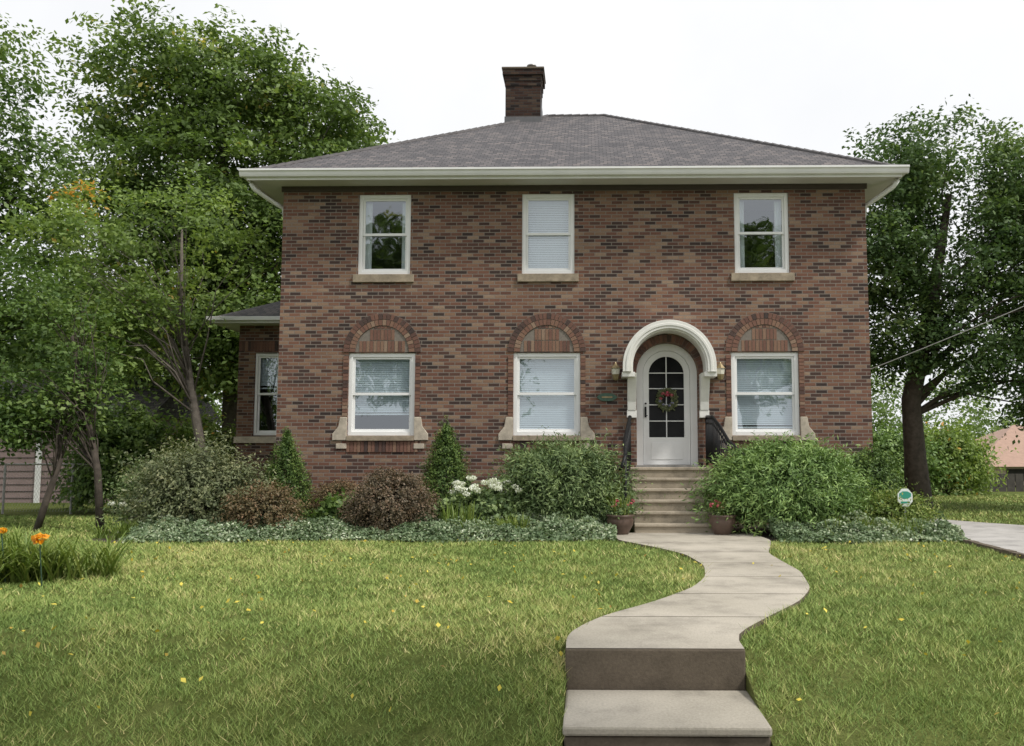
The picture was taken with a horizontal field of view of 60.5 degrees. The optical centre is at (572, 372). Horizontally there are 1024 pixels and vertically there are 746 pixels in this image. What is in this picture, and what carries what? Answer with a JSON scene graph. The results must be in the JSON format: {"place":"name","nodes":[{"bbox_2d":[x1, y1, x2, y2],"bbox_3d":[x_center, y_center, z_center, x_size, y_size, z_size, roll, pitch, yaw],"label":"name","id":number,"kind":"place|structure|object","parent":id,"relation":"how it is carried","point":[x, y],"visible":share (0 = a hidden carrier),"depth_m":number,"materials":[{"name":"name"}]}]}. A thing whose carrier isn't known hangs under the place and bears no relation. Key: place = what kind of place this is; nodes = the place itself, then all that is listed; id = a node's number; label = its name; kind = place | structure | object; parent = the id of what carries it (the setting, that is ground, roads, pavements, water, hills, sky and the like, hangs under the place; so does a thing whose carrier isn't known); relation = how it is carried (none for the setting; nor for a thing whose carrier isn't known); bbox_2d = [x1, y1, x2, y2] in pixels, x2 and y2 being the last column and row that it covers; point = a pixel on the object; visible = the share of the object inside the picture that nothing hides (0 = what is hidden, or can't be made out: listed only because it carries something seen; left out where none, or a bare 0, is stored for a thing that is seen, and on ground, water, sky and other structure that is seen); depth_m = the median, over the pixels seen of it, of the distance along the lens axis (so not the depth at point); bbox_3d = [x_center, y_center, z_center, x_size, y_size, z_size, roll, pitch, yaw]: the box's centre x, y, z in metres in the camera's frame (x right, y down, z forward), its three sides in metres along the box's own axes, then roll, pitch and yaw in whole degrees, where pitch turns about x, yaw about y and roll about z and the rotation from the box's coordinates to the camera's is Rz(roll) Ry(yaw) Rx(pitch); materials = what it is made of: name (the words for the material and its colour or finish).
{"place":"outdoors","nodes":[
{"label":"outdoors","id":0,"kind":"place"},
{"bbox_2d":[0,483,1023,745],"bbox_3d":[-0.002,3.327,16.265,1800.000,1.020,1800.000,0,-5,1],"label":"ground","id":1,"kind":"structure","parent":0,"point":[354,729],"depth_m":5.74,"materials":[{"name":"green plant"}]},
{"bbox_2d":[3,342,60,383],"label":"background shrub","id":2,"kind":"object","parent":1,"relation":"on","point":[28,368],"visible":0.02,"depth_m":26.14,"materials":[{"name":"green plant"}]},
{"bbox_2d":[0,13,117,391],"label":"maple tree","id":3,"kind":"object","parent":1,"relation":"on","point":[7,194],"visible":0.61,"depth_m":18.62,"materials":[{"name":"green plant"}]},
{"bbox_2d":[0,372,123,530],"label":"multi stem tree","id":4,"kind":"object","parent":1,"relation":"on","point":[8,408],"visible":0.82,"depth_m":15.00,"materials":[{"name":"green plant"}]},
{"bbox_2d":[0,244,149,529],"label":"young tree","id":5,"kind":"object","parent":1,"relation":"on","point":[91,456],"visible":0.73,"depth_m":15.36,"materials":[{"name":"green plant"}]},
{"bbox_2d":[0,522,155,586],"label":"daylily plant","id":6,"kind":"object","parent":1,"relation":"on","point":[27,561],"visible":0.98,"depth_m":8.99,"materials":[{"name":"green plant"}]},
{"bbox_2d":[35,386,185,513],"bbox_3d":[-10.305,1.727,19.866,2.865,2.899,2.855,5,-7,-45],"label":"background shrub","id":7,"kind":"object","parent":1,"relation":"on","point":[138,424],"visible":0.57,"depth_m":19.27,"materials":[{"name":"green plant"}]},
{"bbox_2d":[0,376,220,502],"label":"garage","id":8,"kind":"structure","parent":1,"relation":"on","point":[166,403],"depth_m":23.65,"materials":[{"name":"grey wood"}]},
{"bbox_2d":[0,463,261,513],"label":"chain link fence","id":9,"kind":"object","parent":1,"relation":"on","point":[4,481],"visible":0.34,"depth_m":19.16,"materials":[{"name":"metal"}]},
{"bbox_2d":[0,169,281,492],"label":"leaning tree","id":10,"kind":"object","parent":1,"relation":"on","point":[147,314],"visible":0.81,"depth_m":17.45,"materials":[{"name":"green plant"}]},
{"bbox_2d":[153,405,235,493],"bbox_3d":[-8.630,1.927,19.968,2.471,2.521,1.960,0,-5,1],"label":"background shrub","id":11,"kind":"object","parent":1,"relation":"on","point":[185,431],"visible":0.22,"depth_m":19.80,"materials":[{"name":"green plant"}]},
{"bbox_2d":[0,0,398,467],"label":"oak tree","id":12,"kind":"object","parent":1,"relation":"on","point":[179,132],"visible":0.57,"depth_m":24.90,"materials":[{"name":"green plant"}]},
{"bbox_2d":[235,325,279,494],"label":"wing walls","id":13,"kind":"structure","parent":1,"relation":"on","point":[246,394],"depth_m":19.67,"materials":[{"name":"brown brick"}]},
{"bbox_2d":[206,316,279,332],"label":"wing fascia","id":14,"kind":"structure","parent":13,"relation":"attached to","point":[234,323],"depth_m":19.36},
{"bbox_2d":[219,301,279,315],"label":"wing roof","id":15,"kind":"structure","parent":13,"relation":"on","point":[271,309],"depth_m":19.86,"materials":[{"name":"grey"}]},
{"bbox_2d":[233,437,275,442],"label":"wing sill","id":16,"kind":"structure","parent":13,"relation":"attached to","point":[256,439],"depth_m":19.52,"materials":[{"name":"beige stone"}]},
{"bbox_2d":[253,353,278,434],"bbox_3d":[-6.862,0.480,19.740,0.590,1.850,0.095,0,-5,1],"label":"window frame","id":17,"kind":"structure","parent":13,"relation":"attached to","point":[259,356],"depth_m":19.72,"materials":[{"name":"white paint"}]},
{"bbox_2d":[260,358,277,388],"bbox_3d":[-6.861,-0.005,19.853,0.450,0.742,0.030,0,-5,1],"label":"window blind","id":18,"kind":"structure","parent":17,"relation":"attached to","point":[269,367],"depth_m":19.86,"materials":[{"name":"white"}]},
{"bbox_2d":[261,359,277,430],"bbox_3d":[-6.527,1.178,20.822,1.780,4.100,0.050,0,-5,1],"label":"wing interior","id":19,"kind":"object","parent":13,"relation":"attached to","point":[268,410],"visible":0.07,"depth_m":20.84,"materials":[{"name":"black"}]},
{"bbox_2d":[0,539,1020,715],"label":"fallen leaves","id":20,"kind":"object","parent":1,"relation":"on","point":[499,687],"visible":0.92,"depth_m":7.51,"materials":[{"name":"yellow plant"}]},
{"bbox_2d":[4,329,1022,439],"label":"distant trees","id":21,"kind":"object","parent":1,"relation":"on","point":[882,411],"visible":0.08,"depth_m":56.02,"materials":[{"name":"green plant"}]},
{"bbox_2d":[83,524,947,542],"bbox_3d":[-0.683,2.646,14.532,13.300,0.001,3.600,0,-5,1],"label":"planting bed","id":22,"kind":"object","parent":1,"relation":"on","point":[764,534],"visible":0.18,"depth_m":13.47,"materials":[{"name":"brown soil"}]},
{"bbox_2d":[84,516,141,539],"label":"daylily plant","id":23,"kind":"object","parent":22,"relation":"on","point":[124,527],"visible":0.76,"depth_m":13.41,"materials":[{"name":"green plant"}]},
{"bbox_2d":[95,448,206,531],"bbox_3d":[-6.985,1.993,14.944,2.054,1.418,1.818,1,-5,-15],"label":"loose shrub","id":24,"kind":"object","parent":22,"relation":"on","point":[124,485],"visible":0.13,"depth_m":14.69,"materials":[{"name":"green plant"}]},
{"bbox_2d":[82,415,293,536],"bbox_3d":[-6.239,1.630,14.310,3.478,2.018,2.484,0,-5,1],"label":"loose shrub","id":25,"kind":"object","parent":22,"relation":"on","point":[203,474],"visible":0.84,"depth_m":13.95,"materials":[{"name":"green plant"}]},
{"bbox_2d":[211,478,313,535],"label":"spirea shrub","id":26,"kind":"object","parent":22,"relation":"on","point":[263,498],"visible":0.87,"depth_m":13.66,"materials":[{"name":"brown plant"}]},
{"bbox_2d":[260,426,315,518],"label":"yew shrub","id":27,"kind":"object","parent":22,"relation":"on","point":[285,468],"visible":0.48,"depth_m":15.39,"materials":[{"name":"green plant"}]},
{"bbox_2d":[305,478,358,516],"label":"boxwood shrub","id":28,"kind":"object","parent":22,"relation":"on","point":[333,488],"visible":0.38,"depth_m":15.41,"materials":[{"name":"green plant"}]},
{"bbox_2d":[306,487,360,530],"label":"hosta plant","id":29,"kind":"object","parent":22,"relation":"on","point":[330,505],"visible":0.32,"depth_m":14.23,"materials":[{"name":"green plant"}]},
{"bbox_2d":[117,508,616,542],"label":"groundcover plants","id":30,"kind":"object","parent":22,"relation":"on","point":[556,527],"visible":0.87,"depth_m":13.23,"materials":[{"name":"green plant"}]},
{"bbox_2d":[336,464,440,535],"bbox_3d":[-2.884,2.026,13.918,1.648,1.154,1.601,0,-5,1],"label":"barberry shrub","id":31,"kind":"object","parent":22,"relation":"on","point":[380,499],"visible":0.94,"depth_m":13.59,"materials":[{"name":"brown plant"}]},
{"bbox_2d":[416,415,474,509],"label":"yew shrub","id":32,"kind":"object","parent":22,"relation":"on","point":[446,456],"visible":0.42,"depth_m":15.21,"materials":[{"name":"green plant"}]},
{"bbox_2d":[428,490,474,520],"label":"hosta plant","id":33,"kind":"object","parent":22,"relation":"on","point":[459,497],"visible":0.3,"depth_m":14.01,"materials":[{"name":"green plant"}]},
{"bbox_2d":[438,497,475,533],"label":"iris plant","id":34,"kind":"object","parent":22,"relation":"on","point":[470,514],"visible":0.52,"depth_m":13.63,"materials":[{"name":"green plant"}]},
{"bbox_2d":[448,475,522,522],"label":"hydrangea shrub","id":35,"kind":"object","parent":22,"relation":"on","point":[487,503],"visible":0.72,"depth_m":13.99,"materials":[{"name":"green plant"}]},
{"bbox_2d":[455,512,530,538],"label":"daylily plant","id":36,"kind":"object","parent":22,"relation":"on","point":[513,523],"visible":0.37,"depth_m":13.53,"materials":[{"name":"green plant"}]},
{"bbox_2d":[473,425,661,534],"bbox_3d":[-0.182,1.776,14.690,3.352,1.816,2.272,0,-5,1],"label":"spreading yew","id":37,"kind":"object","parent":22,"relation":"on","point":[563,480],"visible":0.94,"depth_m":14.24,"materials":[{"name":"green plant"}]},
{"bbox_2d":[593,473,628,521],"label":"potted plant","id":38,"kind":"object","parent":22,"relation":"on","point":[608,499],"visible":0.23,"depth_m":14.38,"materials":[{"name":"green plant"}]},
{"bbox_2d":[664,430,890,536],"bbox_3d":[3.402,1.791,14.351,3.788,1.727,2.460,0,-5,1],"label":"spreading yew","id":39,"kind":"object","parent":22,"relation":"on","point":[789,481],"visible":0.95,"depth_m":13.88,"materials":[{"name":"green plant"}]},
{"bbox_2d":[766,508,969,543],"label":"groundcover plants","id":40,"kind":"object","parent":22,"relation":"on","point":[938,532],"visible":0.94,"depth_m":13.10,"materials":[{"name":"green plant"}]},
{"bbox_2d":[820,513,935,540],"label":"plants","id":41,"kind":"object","parent":22,"relation":"on","point":[873,524],"depth_m":13.31,"materials":[{"name":"green plant"}]},
{"bbox_2d":[843,438,914,520],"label":"boxwood shrub","id":42,"kind":"object","parent":22,"relation":"on","point":[871,461],"visible":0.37,"depth_m":15.30,"materials":[{"name":"leaves"},{"name":"bark"}]},
{"bbox_2d":[842,482,958,537],"bbox_3d":[5.148,2.174,14.024,1.933,0.882,1.285,0,-5,1],"label":"golden shrub","id":43,"kind":"object","parent":22,"relation":"on","point":[897,509],"visible":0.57,"depth_m":13.88,"materials":[{"name":"green plant"}]},
{"bbox_2d":[897,489,912,520],"bbox_3d":[5.234,2.202,13.765,0.231,0.759,0.027,0,-5,1],"label":"yard sign","id":44,"kind":"object","parent":22,"relation":"on","point":[907,494],"visible":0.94,"depth_m":13.78,"materials":[{"name":"white plastic"}]},
{"bbox_2d":[275,189,872,523],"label":"walls","id":45,"kind":"structure","parent":1,"relation":"on","point":[464,304],"depth_m":16.70,"materials":[{"name":"brick"}]},
{"bbox_2d":[347,353,414,435],"bbox_3d":[-3.630,0.407,16.677,1.270,1.570,0.095,0,-5,1],"label":"window frame","id":46,"kind":"object","parent":45,"relation":"attached to","point":[352,394],"visible":1,"depth_m":16.65,"materials":[{"name":"white paint"}]},
{"bbox_2d":[355,360,409,414],"bbox_3d":[-3.629,0.255,16.759,1.100,1.101,0.030,0,-5,1],"label":"window blind","id":47,"kind":"object","parent":46,"relation":"attached to","point":[372,369],"depth_m":16.76,"materials":[{"name":"white plastic"}]},
{"bbox_2d":[358,195,410,273],"bbox_3d":[-3.630,-2.670,16.962,1.010,1.570,0.095,0,-5,1],"label":"window frame","id":48,"kind":"object","parent":45,"relation":"attached to","point":[364,199],"visible":0.94,"depth_m":16.94,"materials":[{"name":"white paint"}]},
{"bbox_2d":[513,353,579,435],"bbox_3d":[-0.491,0.402,16.622,1.270,1.570,0.095,0,-5,1],"label":"window frame","id":49,"kind":"object","parent":45,"relation":"attached to","point":[517,431],"visible":1,"depth_m":16.60,"materials":[{"name":"white paint"}]},
{"bbox_2d":[520,359,573,428],"bbox_3d":[-0.489,0.412,16.689,1.100,1.427,0.030,0,-5,1],"label":"window blind","id":50,"kind":"object","parent":49,"relation":"attached to","point":[531,417],"depth_m":16.69,"materials":[{"name":"white plastic"}]},
{"bbox_2d":[522,194,573,273],"bbox_3d":[-0.471,-2.675,16.908,1.010,1.570,0.095,0,-5,1],"label":"window frame","id":51,"kind":"object","parent":45,"relation":"attached to","point":[526,198],"visible":0.96,"depth_m":16.89,"materials":[{"name":"white paint"}]},
{"bbox_2d":[528,201,567,267],"bbox_3d":[-0.469,-2.665,16.974,0.840,1.427,0.030,0,-5,1],"label":"window blind","id":52,"kind":"object","parent":51,"relation":"attached to","point":[542,249],"depth_m":16.97,"materials":[{"name":"white fabric"}]},
{"bbox_2d":[343,312,802,369],"bbox_3d":[-0.002,-0.572,16.622,8.750,1.150,0.008,0,-5,1],"label":"accent mortar","id":53,"kind":"object","parent":45,"relation":"attached to","point":[530,335],"visible":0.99,"depth_m":16.64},
{"bbox_2d":[342,313,804,451],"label":"brick accents","id":54,"kind":"object","parent":45,"relation":"attached to","point":[366,446],"visible":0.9,"depth_m":16.58,"materials":[{"name":"brown brick"}]},
{"bbox_2d":[346,273,800,440],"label":"window sills","id":55,"kind":"structure","parent":45,"relation":"attached to","point":[400,278],"depth_m":16.64,"materials":[{"name":"stone"}]},
{"bbox_2d":[332,417,814,448],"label":"stone blocks","id":56,"kind":"structure","parent":45,"relation":"attached to","point":[421,433],"depth_m":16.45,"materials":[{"name":"stone"}]},
{"bbox_2d":[365,201,781,268],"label":"curtains","id":57,"kind":"object","parent":45,"relation":"attached to","point":[777,228],"visible":0.62,"depth_m":17.02,"materials":[{"name":"white fabric"}]},
{"bbox_2d":[250,177,897,212],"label":"soffit","id":58,"kind":"structure","parent":45,"relation":"on","point":[876,186],"depth_m":16.73,"materials":[{"name":"paint"}]},
{"bbox_2d":[239,165,909,207],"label":"gutters","id":59,"kind":"object","parent":58,"relation":"on","point":[612,172],"visible":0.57,"depth_m":16.32,"materials":[{"name":"paint"}]},
{"bbox_2d":[274,116,876,167],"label":"roof","id":60,"kind":"structure","parent":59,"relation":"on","point":[569,141],"depth_m":18.07,"materials":[{"name":"grey"}]},
{"bbox_2d":[502,69,544,116],"bbox_3d":[-1.212,-6.266,21.771,1.000,2.300,0.890,0,-5,1],"label":"chimney","id":61,"kind":"object","parent":60,"relation":"on","point":[524,92],"visible":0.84,"depth_m":21.44,"materials":[{"name":"brick"}]},
{"bbox_2d":[504,103,542,121],"bbox_3d":[-1.212,-6.325,21.771,0.900,0.642,0.762,0,-5,1],"label":"flashing","id":62,"kind":"object","parent":61,"relation":"attached to","point":[526,118],"visible":0.68,"depth_m":21.38,"materials":[{"name":"grey metal"}]},
{"bbox_2d":[502,66,545,83],"bbox_3d":[-1.212,-7.436,21.880,1.040,0.050,0.930,0,-5,1],"label":"chimney cap","id":63,"kind":"object","parent":61,"relation":"on","point":[536,67],"visible":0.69,"depth_m":21.42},
{"bbox_2d":[258,114,896,167],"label":"ridge caps","id":64,"kind":"object","parent":60,"relation":"attached to","point":[611,116],"visible":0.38,"depth_m":18.83,"materials":[{"name":"grey"}]},
{"bbox_2d":[355,211,792,464],"bbox_3d":[0.014,-0.285,17.498,11.020,6.400,1.510,0,-5,1],"label":"interior","id":65,"kind":"object","parent":45,"relation":"in","point":[759,250],"visible":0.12,"depth_m":18.38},
{"bbox_2d":[282,183,866,191],"bbox_3d":[-0.002,-3.575,16.885,11.280,0.098,0.040,0,-5,1],"label":"frieze board","id":66,"kind":"object","parent":45,"relation":"attached to","point":[566,187],"visible":1,"depth_m":16.87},
{"bbox_2d":[249,179,899,214],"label":"downspouts","id":67,"kind":"object","parent":45,"relation":"attached to","point":[867,204],"visible":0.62,"depth_m":16.77,"materials":[{"name":"paint"}]},
{"bbox_2d":[597,393,616,400],"bbox_3d":[0.649,0.456,16.501,0.377,0.153,0.034,0,-5,1],"label":"address plaque","id":68,"kind":"object","parent":45,"relation":"attached to","point":[606,397],"visible":1,"depth_m":16.49,"materials":[{"name":"green metal"}]},
{"bbox_2d":[610,362,620,380],"bbox_3d":[0.796,-0.031,16.445,0.185,0.360,0.236,2,-6,-21],"label":"wall lantern","id":69,"kind":"object","parent":45,"relation":"attached to","point":[615,368],"depth_m":16.36,"materials":[{"name":"gold metal"}]},
{"bbox_2d":[636,344,697,464],"bbox_3d":[1.794,0.596,16.725,1.170,2.323,0.083,0,-5,1],"label":"front door","id":70,"kind":"structure","parent":45,"relation":"attached to","point":[666,450],"depth_m":16.68,"materials":[{"name":"white paint"}]},
{"bbox_2d":[649,357,683,436],"bbox_3d":[1.793,0.467,16.785,0.680,1.570,0.010,0,-5,1],"label":"door glass","id":71,"kind":"object","parent":70,"relation":"in","point":[658,429],"visible":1,"depth_m":16.78,"materials":[{"name":"glass"}]},
{"bbox_2d":[655,387,678,411],"bbox_3d":[1.795,0.510,16.667,0.462,0.484,0.199,0,-5,1],"label":"door wreath","id":72,"kind":"object","parent":70,"relation":"attached to","point":[661,404],"depth_m":16.64,"materials":[{"name":"green plant"}]},
{"bbox_2d":[636,465,700,466],"bbox_3d":[1.790,1.754,16.510,1.200,0.033,0.300,0,-5,1],"label":"threshold","id":73,"kind":"object","parent":45,"relation":"attached to","point":[667,466],"visible":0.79,"depth_m":16.36,"materials":[{"name":"stone"}]},
{"bbox_2d":[621,320,716,417],"bbox_3d":[1.783,-0.071,16.289,1.740,1.790,0.525,0,-5,1],"label":"door hood","id":74,"kind":"object","parent":45,"relation":"attached to","point":[697,338],"depth_m":16.13,"materials":[{"name":"paint"}]},
{"bbox_2d":[717,362,724,380],"bbox_3d":[2.775,-0.034,16.411,0.185,0.360,0.236,-2,-6,23],"label":"wall lantern","id":75,"kind":"object","parent":45,"relation":"attached to","point":[720,371],"depth_m":16.33,"materials":[{"name":"gold metal"}]},
{"bbox_2d":[734,193,788,272],"bbox_3d":[3.619,-2.681,16.837,1.040,1.570,0.095,0,-5,1],"label":"window frame","id":76,"kind":"object","parent":45,"relation":"attached to","point":[784,233],"visible":0.94,"depth_m":16.82,"materials":[{"name":"white paint"}]},
{"bbox_2d":[731,352,799,434],"bbox_3d":[3.629,0.396,16.551,1.270,1.570,0.095,0,-5,1],"label":"window frame","id":77,"kind":"object","parent":45,"relation":"attached to","point":[793,357],"visible":1,"depth_m":16.53,"materials":[{"name":"white paint"}]},
{"bbox_2d":[737,359,792,427],"bbox_3d":[3.630,0.370,16.621,1.100,1.356,0.030,0,-5,1],"label":"window blind","id":78,"kind":"object","parent":77,"relation":"attached to","point":[764,379],"depth_m":16.62,"materials":[{"name":"white plastic"}]},
{"bbox_2d":[870,306,1023,369],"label":"utility wire","id":79,"kind":"object","parent":45,"relation":"attached to","point":[947,338],"visible":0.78,"depth_m":18.48,"materials":[{"name":"metal"}]},
{"bbox_2d":[629,467,715,532],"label":"entry steps","id":80,"kind":"structure","parent":1,"relation":"on","point":[672,514],"depth_m":14.75,"materials":[{"name":"concrete"}]},
{"bbox_2d":[619,415,631,511],"bbox_3d":[0.956,1.705,15.285,0.128,2.029,2.153,-1,-5,8],"label":"iron railing","id":81,"kind":"object","parent":80,"relation":"on","point":[627,445],"visible":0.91,"depth_m":15.00,"materials":[{"name":"black metal"}]},
{"bbox_2d":[705,415,747,532],"bbox_3d":[2.643,1.701,15.238,0.273,2.028,2.196,1,-5,-13],"label":"iron railing","id":82,"kind":"object","parent":80,"relation":"on","point":[713,428],"visible":0.57,"depth_m":15.57,"materials":[{"name":"black metal"}]},
{"bbox_2d":[563,533,809,745],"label":"front walk","id":83,"kind":"structure","parent":1,"relation":"on","point":[656,681],"depth_m":5.69,"materials":[{"name":"concrete"}]},
{"bbox_2d":[596,492,642,534],"bbox_3d":[0.708,2.209,13.887,0.734,0.697,0.781,-2,-6,20],"label":"flower pot","id":84,"kind":"object","parent":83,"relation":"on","point":[621,519],"visible":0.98,"depth_m":13.81,"materials":[{"name":"ceramic"}]},
{"bbox_2d":[700,495,756,534],"bbox_3d":[2.391,2.228,13.837,0.729,0.650,0.848,5,-7,-40],"label":"flower pot","id":85,"kind":"object","parent":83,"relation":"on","point":[719,523],"visible":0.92,"depth_m":13.76,"materials":[{"name":"ceramic"}]},
{"bbox_2d":[872,416,975,495],"bbox_3d":[9.425,2.556,27.667,6.740,2.693,2.898,0,-5,1],"label":"background shrub","id":86,"kind":"object","parent":1,"relation":"on","point":[887,441],"visible":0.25,"depth_m":27.20,"materials":[{"name":"green plant"}]},
{"bbox_2d":[842,94,1023,509],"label":"shade tree","id":87,"kind":"object","parent":1,"relation":"on","point":[898,253],"visible":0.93,"depth_m":20.52,"materials":[{"name":"green plant"}]},
{"bbox_2d":[923,418,1018,494],"bbox_3d":[12.278,2.665,28.699,4.435,2.680,3.561,0,-5,1],"label":"background shrub","id":88,"kind":"object","parent":1,"relation":"on","point":[968,449],"visible":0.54,"depth_m":27.93,"materials":[{"name":"green plant"}]},
{"bbox_2d":[968,474,1023,491],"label":"wood fence","id":89,"kind":"object","parent":1,"relation":"on","point":[1014,479],"visible":0.46,"depth_m":30.51,"materials":[{"name":"brown wood"}]},
{"bbox_2d":[0,0,1023,439],"label":"sky","id":90,"kind":"structure","parent":0,"point":[795,73],"materials":[{"name":"white"}]},
{"bbox_2d":[938,519,1023,558],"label":"driveway","id":91,"kind":"structure","parent":0,"point":[1007,539],"depth_m":13.67,"materials":[{"name":"concrete"}]},
{"bbox_2d":[975,425,1023,484],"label":"neighbour house","id":92,"kind":"structure","parent":0,"point":[1013,460],"depth_m":36.55,"materials":[{"name":"beige paint"}]}
]}

